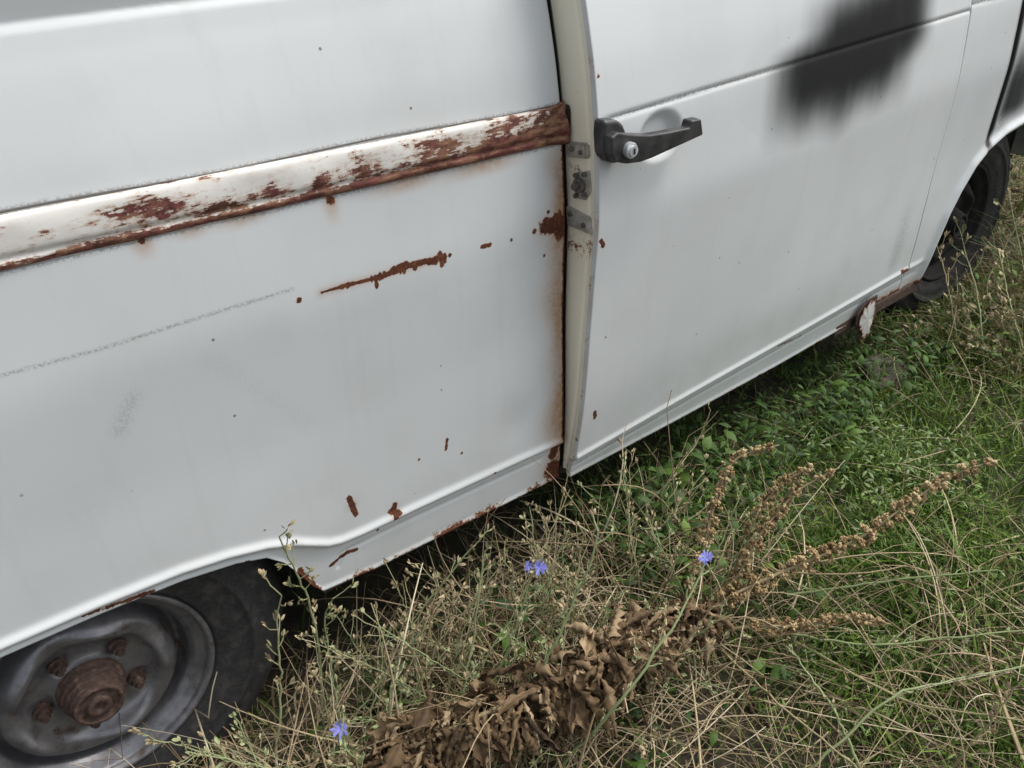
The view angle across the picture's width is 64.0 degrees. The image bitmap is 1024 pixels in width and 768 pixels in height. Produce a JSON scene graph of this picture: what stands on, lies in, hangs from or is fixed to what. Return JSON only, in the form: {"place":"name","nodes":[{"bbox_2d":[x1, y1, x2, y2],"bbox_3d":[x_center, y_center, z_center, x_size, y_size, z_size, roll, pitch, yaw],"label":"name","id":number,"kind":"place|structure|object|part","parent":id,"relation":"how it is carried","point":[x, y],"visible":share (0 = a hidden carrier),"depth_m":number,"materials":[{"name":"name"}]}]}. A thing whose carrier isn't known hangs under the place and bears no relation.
{"place":"outdoors","nodes":[
{"label":"outdoors","id":0,"kind":"place"},
{"bbox_2d":[188,154,1023,767],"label":"ground","id":1,"kind":"structure","parent":0,"point":[294,613],"depth_m":1.78,"materials":[{"name":"green plant"}]},
{"bbox_2d":[258,520,324,766],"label":"chicory plant","id":2,"kind":"object","parent":1,"relation":"on","point":[276,615],"visible":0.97,"depth_m":1.34,"materials":[{"name":"plant"}]},
{"bbox_2d":[320,577,362,764],"bbox_3d":[-0.288,0.523,1.367,0.085,0.322,0.245,-4,33,-2],"label":"chicory plant","id":3,"kind":"object","parent":1,"relation":"on","point":[337,730],"visible":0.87,"depth_m":1.39,"materials":[{"name":"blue plant"}]},
{"bbox_2d":[351,523,494,753],"bbox_3d":[-0.187,0.429,1.481,0.331,0.351,0.124,-25,39,-30],"label":"chicory plant","id":4,"kind":"object","parent":1,"relation":"on","point":[438,574],"visible":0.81,"depth_m":1.47,"materials":[{"name":"plant"}]},
{"bbox_2d":[398,581,469,709],"bbox_3d":[-0.142,0.475,1.503,0.169,0.246,0.081,-25,39,-30],"label":"chicory plant","id":5,"kind":"object","parent":1,"relation":"on","point":[451,620],"visible":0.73,"depth_m":1.48,"materials":[{"name":"plant"}]},
{"bbox_2d":[459,542,550,699],"bbox_3d":[-0.043,0.453,1.423,0.250,0.363,0.102,-25,39,-30],"label":"chicory plant","id":6,"kind":"object","parent":1,"relation":"on","point":[539,566],"visible":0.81,"depth_m":1.41,"materials":[{"name":"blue plant"}]},
{"bbox_2d":[350,602,663,767],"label":"dead weed","id":7,"kind":"object","parent":1,"relation":"on","point":[581,686],"visible":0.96,"depth_m":1.29,"materials":[{"name":"brown plant"}]},
{"bbox_2d":[0,0,1023,767],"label":"van","id":8,"kind":"object","parent":1,"relation":"on","point":[354,288],"visible":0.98,"depth_m":1.26,"materials":[{"name":"white paint"}]},
{"bbox_3d":[0.604,-0.468,1.763,1.322,1.086,0.232,-25,39,-30],"label":"door","id":9,"kind":"part","parent":8,"relation":"part of","materials":[{"name":"white paint"}]},
{"bbox_2d":[71,154,1023,767],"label":"dry straw tangle","id":10,"kind":"object","parent":1,"relation":"on","point":[677,710],"visible":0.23,"depth_m":1.54,"materials":[{"name":"beige plant"}]},
{"bbox_2d":[514,506,614,766],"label":"chicory plant","id":11,"kind":"object","parent":1,"relation":"on","point":[581,583],"visible":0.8,"depth_m":1.30,"materials":[{"name":"green plant"}]},
{"bbox_2d":[553,563,579,643],"bbox_3d":[0.093,0.464,1.552,0.056,0.196,0.157,8,34,16],"label":"chicory plant","id":12,"kind":"object","parent":1,"relation":"on","point":[563,594],"visible":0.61,"depth_m":1.56,"materials":[{"name":"green plant"}]},
{"bbox_2d":[127,154,1023,767],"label":"thin dry weeds","id":13,"kind":"object","parent":1,"relation":"on","point":[545,596],"visible":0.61,"depth_m":1.50,"materials":[{"name":"beige plant"}]},
{"bbox_2d":[556,544,712,767],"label":"chicory plant","id":14,"kind":"object","parent":1,"relation":"on","point":[706,556],"visible":0.98,"depth_m":1.26,"materials":[{"name":"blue plant"}]},
{"bbox_2d":[304,258,1023,767],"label":"broadleaf ground cover","id":15,"kind":"object","parent":1,"relation":"on","point":[710,446],"visible":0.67,"depth_m":1.97,"materials":[{"name":"green plant"}]},
{"bbox_2d":[640,402,710,538],"bbox_3d":[0.356,0.205,1.867,0.032,0.251,0.290,25,42,36],"label":"chicory plant","id":16,"kind":"object","parent":1,"relation":"on","point":[692,449],"visible":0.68,"depth_m":1.90,"materials":[{"name":"green plant"}]},
{"bbox_2d":[564,442,999,697],"bbox_3d":[0.490,0.341,1.535,0.858,0.397,0.314,-10,34,-11],"label":"dock plant","id":17,"kind":"object","parent":1,"relation":"on","point":[688,620],"visible":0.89,"depth_m":1.55,"materials":[{"name":"brown plant"}]},
{"bbox_2d":[574,284,1023,767],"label":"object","id":18,"kind":"object","parent":1,"relation":"on","point":[899,556],"visible":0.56,"depth_m":1.75,"materials":[{"name":"green plant"}]},
{"bbox_2d":[715,608,1023,767],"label":"chicory plant","id":19,"kind":"object","parent":1,"relation":"on","point":[1019,719],"visible":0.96,"depth_m":1.39,"materials":[{"name":"plant"}]},
{"bbox_2d":[860,353,912,389],"bbox_3d":[1.121,-0.036,2.448,0.156,0.068,0.244,17,31,17],"label":"stone","id":20,"kind":"object","parent":1,"relation":"on","point":[888,370],"visible":0.48,"depth_m":2.42,"materials":[{"name":"grey stone"}]},
{"bbox_2d":[761,566,1023,652],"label":"chicory plant","id":21,"kind":"object","parent":1,"relation":"on","point":[965,639],"visible":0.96,"depth_m":1.53,"materials":[{"name":"plant"}]},
{"bbox_2d":[783,644,1023,767],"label":"chicory plant","id":22,"kind":"object","parent":1,"relation":"on","point":[859,723],"visible":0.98,"depth_m":1.37,"materials":[{"name":"plant"}]},
{"bbox_2d":[937,211,1023,351],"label":"chicory plant","id":23,"kind":"object","parent":1,"relation":"on","point":[957,256],"visible":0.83,"depth_m":2.49,"materials":[{"name":"plant"}]},
{"bbox_2d":[947,174,1023,383],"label":"chicory plant","id":24,"kind":"object","parent":1,"relation":"on","point":[951,240],"visible":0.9,"depth_m":2.50,"materials":[{"name":"green plant"}]},
{"bbox_2d":[952,677,1023,767],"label":"chicory plant","id":25,"kind":"object","parent":1,"relation":"on","point":[994,707],"visible":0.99,"depth_m":1.31,"materials":[{"name":"plant"}]},
{"bbox_2d":[982,160,1023,354],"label":"chicory plant","id":26,"kind":"object","parent":1,"relation":"on","point":[997,265],"visible":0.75,"depth_m":2.45,"materials":[{"name":"green plant"}]}
]}

